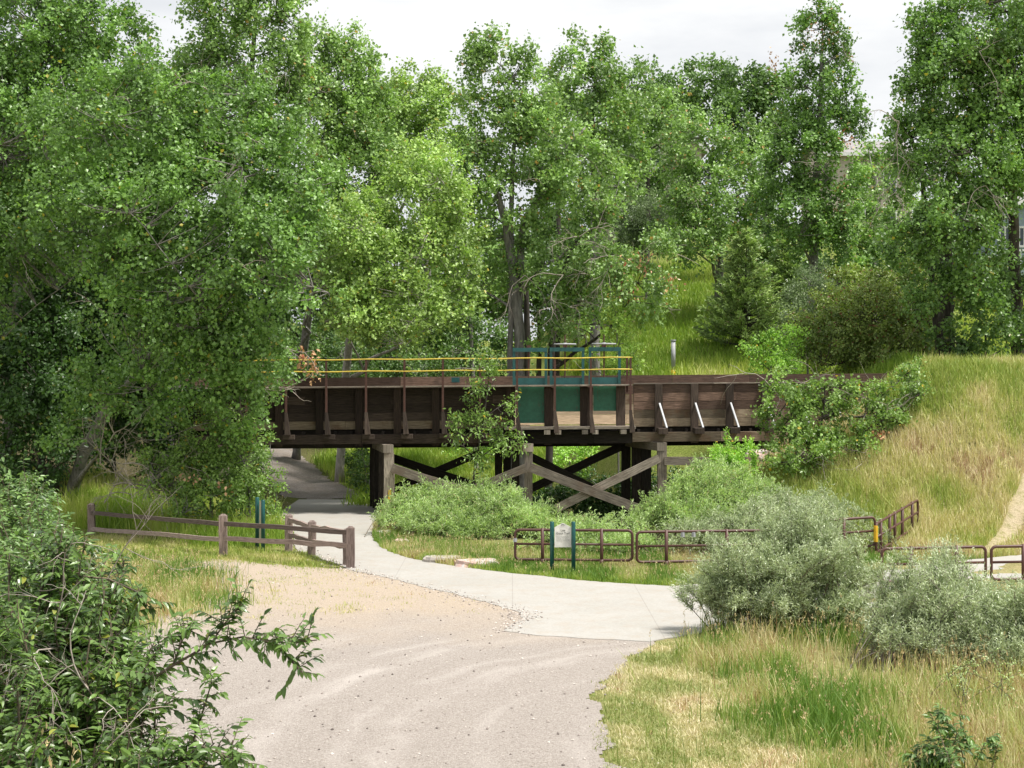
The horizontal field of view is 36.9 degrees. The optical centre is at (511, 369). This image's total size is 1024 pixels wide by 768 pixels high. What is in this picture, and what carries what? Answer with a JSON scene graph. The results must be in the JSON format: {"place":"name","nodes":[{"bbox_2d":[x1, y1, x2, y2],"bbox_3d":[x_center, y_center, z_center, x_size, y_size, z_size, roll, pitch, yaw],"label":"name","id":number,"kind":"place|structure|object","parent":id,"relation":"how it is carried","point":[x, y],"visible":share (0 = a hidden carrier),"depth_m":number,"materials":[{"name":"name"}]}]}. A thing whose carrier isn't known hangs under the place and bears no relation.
{"place":"outdoors","nodes":[
{"label":"outdoors","id":0,"kind":"place"},
{"bbox_2d":[50,463,294,549],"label":"bank grass","id":1,"kind":"structure","parent":0,"point":[88,491],"depth_m":51.82,"materials":[{"name":"plant"}]},
{"bbox_2d":[120,555,654,767],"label":"gravel path","id":2,"kind":"structure","parent":0,"point":[384,712],"depth_m":26.39,"materials":[{"name":"gravel"}]},
{"bbox_2d":[41,722,126,767],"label":"seed grass","id":3,"kind":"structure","parent":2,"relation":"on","point":[49,758],"depth_m":8.32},
{"bbox_2d":[169,562,472,622],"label":"sandy clearing tufts","id":4,"kind":"object","parent":2,"relation":"on","point":[350,605],"visible":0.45,"depth_m":36.45,"materials":[{"name":"beige plant"}]},
{"bbox_2d":[147,495,658,767],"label":"loose pebbles","id":5,"kind":"object","parent":2,"relation":"on","point":[491,602],"visible":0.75,"depth_m":31.58,"materials":[{"name":"gravel"}]},
{"bbox_2d":[0,223,1023,767],"bbox_3d":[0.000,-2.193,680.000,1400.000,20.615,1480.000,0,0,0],"label":"ground","id":6,"kind":"structure","parent":0,"point":[1008,527],"depth_m":50.82,"materials":[{"name":"soil"}]},
{"bbox_2d":[0,470,83,589],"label":"leafy shrub","id":7,"kind":"object","parent":6,"relation":"on","point":[16,502],"visible":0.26,"depth_m":36.59,"materials":[{"name":"green plant"}]},
{"bbox_2d":[0,453,96,689],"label":"chokecherry shrub","id":8,"kind":"object","parent":6,"relation":"on","point":[7,541],"visible":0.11,"depth_m":19.29,"materials":[{"name":"green plant"}]},
{"bbox_2d":[1,16,146,348],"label":"backdrop tree","id":9,"kind":"object","parent":6,"relation":"on","point":[122,50],"visible":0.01,"depth_m":72.69,"materials":[{"name":"green plant"}]},
{"bbox_2d":[0,0,188,466],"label":"cottonwood tree","id":10,"kind":"object","parent":6,"relation":"on","point":[54,20],"visible":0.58,"depth_m":52.69,"materials":[{"name":"green plant"}]},
{"bbox_2d":[0,192,190,384],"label":"backdrop tree","id":11,"kind":"object","parent":6,"relation":"on","point":[2,321],"visible":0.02,"depth_m":77.42,"materials":[{"name":"green plant"}]},
{"bbox_2d":[0,252,263,502],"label":"box elder tree","id":12,"kind":"object","parent":6,"relation":"on","point":[35,397],"visible":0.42,"depth_m":55.30,"materials":[{"name":"green plant"}]},
{"bbox_2d":[56,346,207,531],"bbox_3d":[-12.237,2.470,49.935,4.710,6.481,3.079,0,0,23],"label":"shrub","id":13,"kind":"object","parent":6,"relation":"on","point":[120,475],"visible":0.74,"depth_m":50.02,"materials":[{"name":"brown plant"}]},
{"bbox_2d":[0,438,333,767],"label":"chokecherry shrub","id":14,"kind":"object","parent":6,"relation":"on","point":[81,681],"visible":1,"depth_m":9.09,"materials":[{"name":"green plant"}]},
{"bbox_2d":[90,37,246,366],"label":"backdrop tree","id":15,"kind":"object","parent":6,"relation":"on","point":[192,85],"visible":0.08,"depth_m":70.95,"materials":[{"name":"green plant"}]},
{"bbox_2d":[77,539,276,644],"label":"weedy grass","id":16,"kind":"structure","parent":6,"relation":"on","point":[189,584],"depth_m":36.60,"materials":[{"name":"plant"}]},
{"bbox_2d":[6,16,367,498],"bbox_3d":[-10.813,-3.210,49.407,13.843,16.436,7.964,0,0,19],"label":"cottonwood tree","id":17,"kind":"object","parent":6,"relation":"on","point":[259,231],"visible":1,"depth_m":48.31,"materials":[{"name":"green plant"}]},
{"bbox_2d":[86,162,322,411],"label":"backdrop tree","id":18,"kind":"object","parent":6,"relation":"on","point":[249,296],"visible":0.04,"depth_m":76.70,"materials":[{"name":"green plant"}]},
{"bbox_2d":[77,530,342,630],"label":"verge grass","id":19,"kind":"structure","parent":6,"relation":"on","point":[233,552],"depth_m":45.08,"materials":[{"name":"plant"}]},
{"bbox_2d":[129,393,291,528],"bbox_3d":[-9.905,3.161,50.483,5.472,4.808,4.082,0,0,0],"label":"leafy shrub","id":20,"kind":"object","parent":6,"relation":"on","point":[247,485],"visible":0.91,"depth_m":50.17,"materials":[{"name":"green plant"}]},
{"bbox_2d":[87,503,354,567],"bbox_3d":[-9.438,4.891,45.892,13.229,1.489,1.194,0,0,43],"label":"split rail fence","id":21,"kind":"object","parent":6,"relation":"on","point":[223,538],"visible":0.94,"depth_m":44.15,"materials":[{"name":"wood"}]},
{"bbox_2d":[180,349,294,393],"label":"backdrop tree","id":22,"kind":"object","parent":6,"relation":"on","point":[253,361],"depth_m":83.75,"materials":[{"name":"green plant"}]},
{"bbox_2d":[136,0,341,479],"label":"cottonwood tree","id":23,"kind":"object","parent":6,"relation":"on","point":[295,51],"visible":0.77,"depth_m":55.49,"materials":[{"name":"green plant"}]},
{"bbox_2d":[255,497,264,550],"bbox_3d":[-7.557,4.699,46.102,0.127,1.703,0.780,0,0,-25],"label":"edge on sign","id":24,"kind":"object","parent":6,"relation":"on","point":[259,514],"visible":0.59,"depth_m":46.26,"materials":[{"name":"metal"}]},
{"bbox_2d":[229,190,383,358],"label":"backdrop tree","id":25,"kind":"object","parent":6,"relation":"on","point":[303,311],"visible":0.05,"depth_m":86.56,"materials":[{"name":"green plant"}]},
{"bbox_2d":[262,449,359,498],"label":"uphill gravel trail","id":26,"kind":"object","parent":6,"relation":"on","point":[305,479],"visible":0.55,"depth_m":69.12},
{"bbox_2d":[285,514,345,564],"bbox_3d":[-5.574,4.947,44.090,0.363,1.308,4.308,0,0,-31],"label":"split rail fence","id":27,"kind":"object","parent":6,"relation":"on","point":[290,521],"visible":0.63,"depth_m":44.53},
{"bbox_2d":[262,312,413,373],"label":"backdrop tree","id":28,"kind":"object","parent":6,"relation":"on","point":[300,327],"visible":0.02,"depth_m":90.58,"materials":[{"name":"green plant"}]},
{"bbox_2d":[274,11,412,459],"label":"cottonwood tree","id":29,"kind":"object","parent":6,"relation":"on","point":[370,102],"visible":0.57,"depth_m":65.08,"materials":[{"name":"green plant"}]},
{"bbox_2d":[334,448,394,498],"bbox_3d":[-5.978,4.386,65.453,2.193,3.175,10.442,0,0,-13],"label":"leafy shrub","id":30,"kind":"object","parent":6,"relation":"on","point":[362,453],"visible":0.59,"depth_m":65.92,"materials":[{"name":"green plant"}]},
{"bbox_2d":[270,282,506,471],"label":"locust tree","id":31,"kind":"object","parent":6,"relation":"on","point":[327,352],"visible":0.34,"depth_m":72.24,"materials":[{"name":"green plant"}]},
{"bbox_2d":[348,75,439,364],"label":"backdrop tree","id":32,"kind":"object","parent":6,"relation":"on","point":[401,127],"depth_m":91.11,"materials":[{"name":"green plant"}]},
{"bbox_2d":[305,129,494,481],"bbox_3d":[-4.628,-2.321,64.499,7.835,15.205,10.903,0,0,0],"label":"cottonwood tree","id":33,"kind":"object","parent":6,"relation":"on","point":[389,238],"visible":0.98,"depth_m":61.57,"materials":[{"name":"green plant"}]},
{"bbox_2d":[316,244,483,376],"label":"backdrop tree","id":34,"kind":"object","parent":6,"relation":"on","point":[407,314],"visible":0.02,"depth_m":96.12,"materials":[{"name":"green plant"}]},
{"bbox_2d":[355,56,487,376],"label":"cottonwood tree","id":35,"kind":"object","parent":6,"relation":"on","point":[433,118],"visible":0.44,"depth_m":80.98,"materials":[{"name":"green plant"}]},
{"bbox_2d":[307,447,552,540],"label":"creekside grass","id":36,"kind":"structure","parent":6,"relation":"on","point":[432,457],"depth_m":73.93,"materials":[{"name":"plant"}]},
{"bbox_2d":[423,555,462,562],"bbox_3d":[-1.933,5.381,43.189,1.178,0.314,0.673,0,0,0],"label":"rock","id":37,"kind":"object","parent":6,"relation":"on","point":[429,559],"visible":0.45,"depth_m":42.92,"materials":[{"name":"stone"}]},
{"bbox_2d":[396,200,541,375],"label":"backdrop tree","id":38,"kind":"object","parent":6,"relation":"on","point":[498,305],"visible":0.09,"depth_m":90.82,"materials":[{"name":"green plant"}]},
{"bbox_2d":[454,558,496,567],"bbox_3d":[-0.979,5.377,42.194,1.247,0.391,0.814,0,0,0],"label":"rock","id":39,"kind":"object","parent":6,"relation":"on","point":[462,563],"visible":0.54,"depth_m":41.93,"materials":[{"name":"beige stone"}]},
{"bbox_2d":[364,470,593,539],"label":"willow shrub","id":40,"kind":"object","parent":6,"relation":"on","point":[478,512],"visible":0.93,"depth_m":49.70,"materials":[{"name":"green plant"}]},
{"bbox_2d":[435,312,536,376],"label":"backdrop tree","id":41,"kind":"object","parent":6,"relation":"on","point":[496,345],"visible":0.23,"depth_m":83.00,"materials":[{"name":"green plant"}]},
{"bbox_2d":[441,345,532,485],"bbox_3d":[-0.889,2.319,55.063,3.333,6.478,1.821,0,0,0],"label":"ash sapling","id":42,"kind":"object","parent":6,"relation":"on","point":[477,458],"visible":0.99,"depth_m":55.15,"materials":[{"name":"green plant"}]},
{"bbox_2d":[435,376,599,478],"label":"leafy shrub","id":43,"kind":"object","parent":6,"relation":"on","point":[565,452],"visible":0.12,"depth_m":71.46,"materials":[{"name":"green plant"}]},
{"bbox_2d":[376,539,692,585],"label":"trail edge grass","id":44,"kind":"structure","parent":6,"relation":"on","point":[542,574],"depth_m":40.30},
{"bbox_2d":[484,229,590,375],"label":"backdrop tree","id":45,"kind":"object","parent":6,"relation":"on","point":[536,303],"visible":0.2,"depth_m":93.93,"materials":[{"name":"green plant"}]},
{"bbox_2d":[185,335,895,554],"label":"flume bridge","id":46,"kind":"structure","parent":6,"relation":"on","point":[381,418],"depth_m":57.76,"materials":[{"name":"brown wood"}]},
{"bbox_2d":[442,19,638,499],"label":"cottonwood tree","id":47,"kind":"object","parent":6,"relation":"on","point":[552,180],"visible":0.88,"depth_m":65.36,"materials":[{"name":"green plant"}]},
{"bbox_2d":[408,463,695,552],"bbox_3d":[1.792,5.923,61.411,11.962,4.651,2.984,0,0,0],"label":"leafy shrub","id":48,"kind":"object","parent":6,"relation":"on","point":[602,507],"visible":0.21,"depth_m":61.39,"materials":[{"name":"green plant"}]},
{"bbox_2d":[516,58,602,375],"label":"backdrop tree","id":49,"kind":"object","parent":6,"relation":"on","point":[558,222],"visible":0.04,"depth_m":95.81,"materials":[{"name":"green plant"}]},
{"bbox_2d":[550,521,575,570],"bbox_3d":[1.335,4.775,40.583,0.704,1.551,0.169,0,0,17],"label":"information sign","id":50,"kind":"object","parent":6,"relation":"on","point":[565,535],"visible":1,"depth_m":40.56,"materials":[{"name":"metal"}]},
{"bbox_2d":[513,528,633,563],"bbox_3d":[1.666,4.928,41.801,3.286,1.245,0.119,0,0,7],"label":"pipe fence","id":51,"kind":"object","parent":6,"relation":"on","point":[601,544],"visible":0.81,"depth_m":41.73,"materials":[{"name":"metal"}]},
{"bbox_2d":[516,155,640,346],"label":"backdrop tree","id":52,"kind":"object","parent":6,"relation":"on","point":[620,188],"visible":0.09,"depth_m":98.75,"materials":[{"name":"green plant"}]},
{"bbox_2d":[513,506,683,554],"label":"weedy shrub","id":53,"kind":"object","parent":6,"relation":"on","point":[617,537],"visible":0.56,"depth_m":44.89,"materials":[{"name":"green plant"}]},
{"bbox_2d":[528,22,669,375],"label":"cottonwood tree","id":54,"kind":"object","parent":6,"relation":"on","point":[624,132],"visible":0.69,"depth_m":77.33,"materials":[{"name":"green plant"}]},
{"bbox_2d":[520,220,698,541],"bbox_3d":[3.105,0.542,64.257,9.068,14.581,5.118,0,0,41],"label":"cottonwood tree","id":55,"kind":"object","parent":6,"relation":"on","point":[575,281],"visible":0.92,"depth_m":63.31,"materials":[{"name":"green plant"}]},
{"bbox_2d":[489,222,614,345],"bbox_3d":[1.419,-3.356,62.784,5.858,5.213,3.444,0,0,23],"label":"fallen limb","id":56,"kind":"object","parent":55,"relation":"hanging from","point":[528,279],"visible":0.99,"depth_m":62.45,"materials":[{"name":"wood"}]},
{"bbox_2d":[573,298,648,549],"bbox_3d":[3.992,2.440,62.474,3.072,10.749,1.691,0,0,20],"label":"tree","id":57,"kind":"object","parent":6,"relation":"on","point":[619,317],"visible":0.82,"depth_m":62.31,"materials":[{"name":"green plant"}]},
{"bbox_2d":[600,187,679,302],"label":"tree","id":58,"kind":"object","parent":6,"relation":"on","point":[635,223],"visible":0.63,"depth_m":91.20,"materials":[{"name":"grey plant"}]},
{"bbox_2d":[598,134,687,264],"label":"backdrop tree","id":59,"kind":"object","parent":6,"relation":"on","point":[655,181],"visible":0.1,"depth_m":102.94,"materials":[{"name":"green plant"}]},
{"bbox_2d":[598,74,699,284],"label":"backdrop tree","id":60,"kind":"object","parent":6,"relation":"on","point":[656,121],"visible":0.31,"depth_m":97.28,"materials":[{"name":"green plant"}]},
{"bbox_2d":[281,499,1020,641],"bbox_3d":[0.440,5.438,45.529,36.305,0.120,24.377,0,0,32],"label":"concrete trail","id":61,"kind":"object","parent":6,"relation":"on","point":[580,609],"visible":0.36,"depth_m":37.45,"materials":[{"name":"concrete"}]},
{"bbox_2d":[880,545,986,582],"bbox_3d":[10.355,4.866,37.700,2.683,1.115,0.118,0,0,-4],"label":"pipe fence","id":62,"kind":"object","parent":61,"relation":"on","point":[962,547],"visible":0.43,"depth_m":37.70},
{"bbox_2d":[990,544,1023,580],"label":"pipe fence","id":63,"kind":"object","parent":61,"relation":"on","point":[1021,561],"visible":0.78,"depth_m":37.83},
{"bbox_2d":[630,132,708,231],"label":"tree","id":64,"kind":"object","parent":6,"relation":"on","point":[702,155],"depth_m":122.00,"materials":[{"name":"grey"}]},
{"bbox_2d":[671,340,675,373],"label":"gauge pipe","id":65,"kind":"object","parent":6,"relation":"on","point":[672,353],"visible":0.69,"depth_m":74.91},
{"bbox_2d":[610,45,743,235],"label":"maple tree","id":66,"kind":"object","parent":6,"relation":"on","point":[715,84],"visible":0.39,"depth_m":111.33,"materials":[{"name":"green plant"}]},
{"bbox_2d":[371,521,1008,585],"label":"fence verge grass","id":67,"kind":"structure","parent":6,"relation":"on","point":[449,544],"depth_m":43.07,"materials":[{"name":"plant"}]},
{"bbox_2d":[635,529,760,564],"bbox_3d":[5.488,4.937,41.650,4.353,1.234,0.119,0,0,-7],"label":"pipe fence","id":68,"kind":"object","parent":6,"relation":"on","point":[682,534],"visible":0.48,"depth_m":41.50,"materials":[{"name":"metal"}]},
{"bbox_2d":[621,447,795,547],"bbox_3d":[6.395,4.171,49.043,5.707,3.195,5.087,0,0,-40],"label":"willow shrub","id":69,"kind":"object","parent":6,"relation":"on","point":[708,486],"visible":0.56,"depth_m":49.12,"materials":[{"name":"green plant"}]},
{"bbox_2d":[664,426,761,551],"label":"leafy shrub","id":70,"kind":"object","parent":6,"relation":"on","point":[734,455],"visible":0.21,"depth_m":51.81,"materials":[{"name":"green plant"}]},
{"bbox_2d":[637,94,802,297],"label":"cottonwood tree","id":71,"kind":"object","parent":6,"relation":"on","point":[715,231],"visible":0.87,"depth_m":86.78,"materials":[{"name":"green plant"}]},
{"bbox_2d":[692,226,791,350],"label":"juniper tree","id":72,"kind":"object","parent":6,"relation":"on","point":[735,286],"visible":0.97,"depth_m":79.42,"materials":[{"name":"green plant"}]},
{"bbox_2d":[477,255,1023,491],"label":"green hill grass","id":73,"kind":"structure","parent":6,"relation":"on","point":[685,327],"depth_m":81.44,"materials":[{"name":"plant"}]},
{"bbox_2d":[705,59,802,270],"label":"ash tree","id":74,"kind":"object","parent":6,"relation":"on","point":[757,94],"visible":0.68,"depth_m":99.15,"materials":[{"name":"green plant"}]},
{"bbox_2d":[745,449,776,465],"bbox_3d":[9.409,3.302,56.825,1.605,0.782,1.007,0,0,0],"label":"rock","id":75,"kind":"object","parent":6,"relation":"on","point":[760,452],"visible":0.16,"depth_m":56.48,"materials":[{"name":"beige stone"}]},
{"bbox_2d":[747,212,779,295],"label":"juniper tree","id":76,"kind":"object","parent":6,"relation":"on","point":[764,254],"visible":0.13,"depth_m":91.67,"materials":[{"name":"green plant"}]},
{"bbox_2d":[735,321,810,373],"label":"leafy shrub","id":77,"kind":"object","parent":6,"relation":"on","point":[777,354],"visible":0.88,"depth_m":65.63,"materials":[{"name":"green plant"}]},
{"bbox_2d":[753,238,807,328],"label":"juniper tree","id":78,"kind":"object","parent":6,"relation":"on","point":[784,266],"visible":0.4,"depth_m":83.56,"materials":[{"name":"green plant"}]},
{"bbox_2d":[732,237,829,306],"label":"backdrop tree","id":79,"kind":"object","parent":6,"relation":"on","point":[805,265],"visible":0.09,"depth_m":90.74,"materials":[{"name":"green plant"}]},
{"bbox_2d":[668,485,894,639],"bbox_3d":[5.835,4.031,31.330,4.769,3.286,3.141,0,0,-19],"label":"willow shrub","id":80,"kind":"object","parent":6,"relation":"on","point":[797,565],"visible":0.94,"depth_m":30.93,"materials":[{"name":"green plant"}]},
{"bbox_2d":[658,476,904,556],"bbox_3d":[7.763,4.297,44.418,7.011,2.473,3.963,0,0,0],"label":"willow shrub","id":81,"kind":"object","parent":6,"relation":"on","point":[739,520],"visible":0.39,"depth_m":44.61,"materials":[{"name":"green plant"}]},
{"bbox_2d":[731,0,876,364],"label":"poplar tree","id":82,"kind":"object","parent":6,"relation":"on","point":[799,186],"visible":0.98,"depth_m":75.33,"materials":[{"name":"green plant"}]},
{"bbox_2d":[772,252,839,373],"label":"russian olive shrub","id":83,"kind":"object","parent":6,"relation":"on","point":[817,279],"visible":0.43,"depth_m":71.65,"materials":[{"name":"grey plant"}]},
{"bbox_2d":[607,602,1023,767],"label":"meadow grass","id":84,"kind":"structure","parent":6,"relation":"on","point":[810,705],"depth_m":23.65,"materials":[{"name":"plant"}]},
{"bbox_2d":[718,355,933,482],"bbox_3d":[11.517,2.112,53.964,8.476,5.438,4.138,0,0,-7],"label":"plum thicket","id":85,"kind":"object","parent":6,"relation":"on","point":[817,440],"visible":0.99,"depth_m":53.98,"materials":[{"name":"green plant"}]},
{"bbox_2d":[675,593,1023,693],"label":"tall grass","id":86,"kind":"structure","parent":6,"relation":"on","point":[821,635],"depth_m":29.74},
{"bbox_2d":[832,516,875,547],"bbox_3d":[9.349,4.850,43.250,1.998,1.429,0.121,0,0,-14],"label":"pipe fence","id":87,"kind":"object","parent":6,"relation":"on","point":[844,533],"visible":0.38,"depth_m":43.32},
{"bbox_2d":[800,141,912,237],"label":"house","id":88,"kind":"structure","parent":6,"relation":"on","point":[845,153],"depth_m":120.00,"materials":[{"name":"grey"}]},
{"bbox_2d":[882,171,896,190],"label":"window","id":89,"kind":"structure","parent":88,"relation":"in","point":[882,171],"depth_m":119.95,"materials":[{"name":"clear glass"}]},
{"bbox_2d":[778,253,970,373],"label":"hawthorn shrub","id":90,"kind":"object","parent":6,"relation":"on","point":[872,291],"visible":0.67,"depth_m":66.66,"materials":[{"name":"green plant"}]},
{"bbox_2d":[818,133,930,321],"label":"cottonwood tree","id":91,"kind":"object","parent":6,"relation":"on","point":[865,241],"visible":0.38,"depth_m":83.42,"materials":[{"name":"green plant"}]},
{"bbox_2d":[728,350,1023,559],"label":"dry bank grass","id":92,"kind":"structure","parent":6,"relation":"on","point":[986,368],"depth_m":52.20,"materials":[{"name":"plant"}]},
{"bbox_2d":[874,499,918,552],"bbox_3d":[11.602,4.837,46.169,0.120,1.443,6.342,0,0,25],"label":"pipe fence","id":93,"kind":"object","parent":6,"relation":"on","point":[888,517],"visible":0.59,"depth_m":45.71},
{"bbox_2d":[865,305,964,336],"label":"backdrop tree","id":94,"kind":"object","parent":6,"relation":"on","point":[953,316],"visible":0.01,"depth_m":82.91,"materials":[{"name":"green plant"}]},
{"bbox_2d":[834,529,1021,671],"bbox_3d":[7.668,4.269,28.283,3.576,2.566,3.259,0,0,43],"label":"willow shrub","id":95,"kind":"object","parent":6,"relation":"on","point":[913,608],"visible":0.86,"depth_m":27.79,"materials":[{"name":"green plant"}]},
{"bbox_2d":[857,225,1023,333],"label":"backdrop tree","id":96,"kind":"object","parent":6,"relation":"on","point":[884,243],"visible":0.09,"depth_m":77.04,"materials":[{"name":"green plant"}]},
{"bbox_2d":[870,0,1023,356],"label":"cottonwood tree","id":97,"kind":"object","parent":6,"relation":"on","point":[954,135],"visible":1,"depth_m":62.83,"materials":[{"name":"green plant"}]},
{"bbox_2d":[862,31,1013,257],"bbox_3d":[17.182,-9.199,62.094,5.814,9.345,3.204,0,0,33],"label":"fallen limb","id":98,"kind":"object","parent":97,"relation":"hanging from","point":[883,193],"visible":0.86,"depth_m":62.76,"materials":[{"name":"green plant"}]},
{"bbox_2d":[897,703,1002,767],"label":"leafy plant","id":99,"kind":"object","parent":6,"relation":"on","point":[969,744],"visible":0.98,"depth_m":19.46,"materials":[{"name":"green plant"}]},
{"bbox_2d":[919,249,1023,359],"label":"lilac shrub","id":100,"kind":"object","parent":6,"relation":"on","point":[1009,328],"visible":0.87,"depth_m":63.74,"materials":[{"name":"green plant"}]},
{"bbox_2d":[931,647,1023,715],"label":"grass tuft","id":101,"kind":"object","parent":6,"relation":"on","point":[967,672],"visible":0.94,"depth_m":24.01,"materials":[{"name":"green plant"}]},
{"bbox_2d":[952,179,1023,274],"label":"house","id":102,"kind":"structure","parent":6,"relation":"on","point":[1021,230],"depth_m":100.00,"materials":[{"name":"blue"}]},
{"bbox_2d":[999,226,1008,245],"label":"window","id":103,"kind":"structure","parent":102,"relation":"in","point":[1005,229],"depth_m":99.98,"materials":[{"name":"white glass"}]},
{"bbox_2d":[1019,226,1023,246],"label":"window","id":104,"kind":"structure","parent":102,"relation":"in","point":[1021,228],"depth_m":99.95,"materials":[{"name":"white glass"}]},
{"bbox_2d":[962,572,1023,675],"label":"willow shrub","id":105,"kind":"object","parent":6,"relation":"on","point":[1007,615],"visible":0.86,"depth_m":26.70,"materials":[{"name":"green plant"}]},
{"bbox_2d":[0,0,1023,340],"label":"sky","id":106,"kind":"structure","parent":0,"point":[671,30],"materials":[{"name":"white"}]},
{"bbox_2d":[589,639,908,767],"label":"short dry grass","id":107,"kind":"structure","parent":0,"point":[637,671],"depth_m":23.44,"materials":[{"name":"plant"}]}
]}

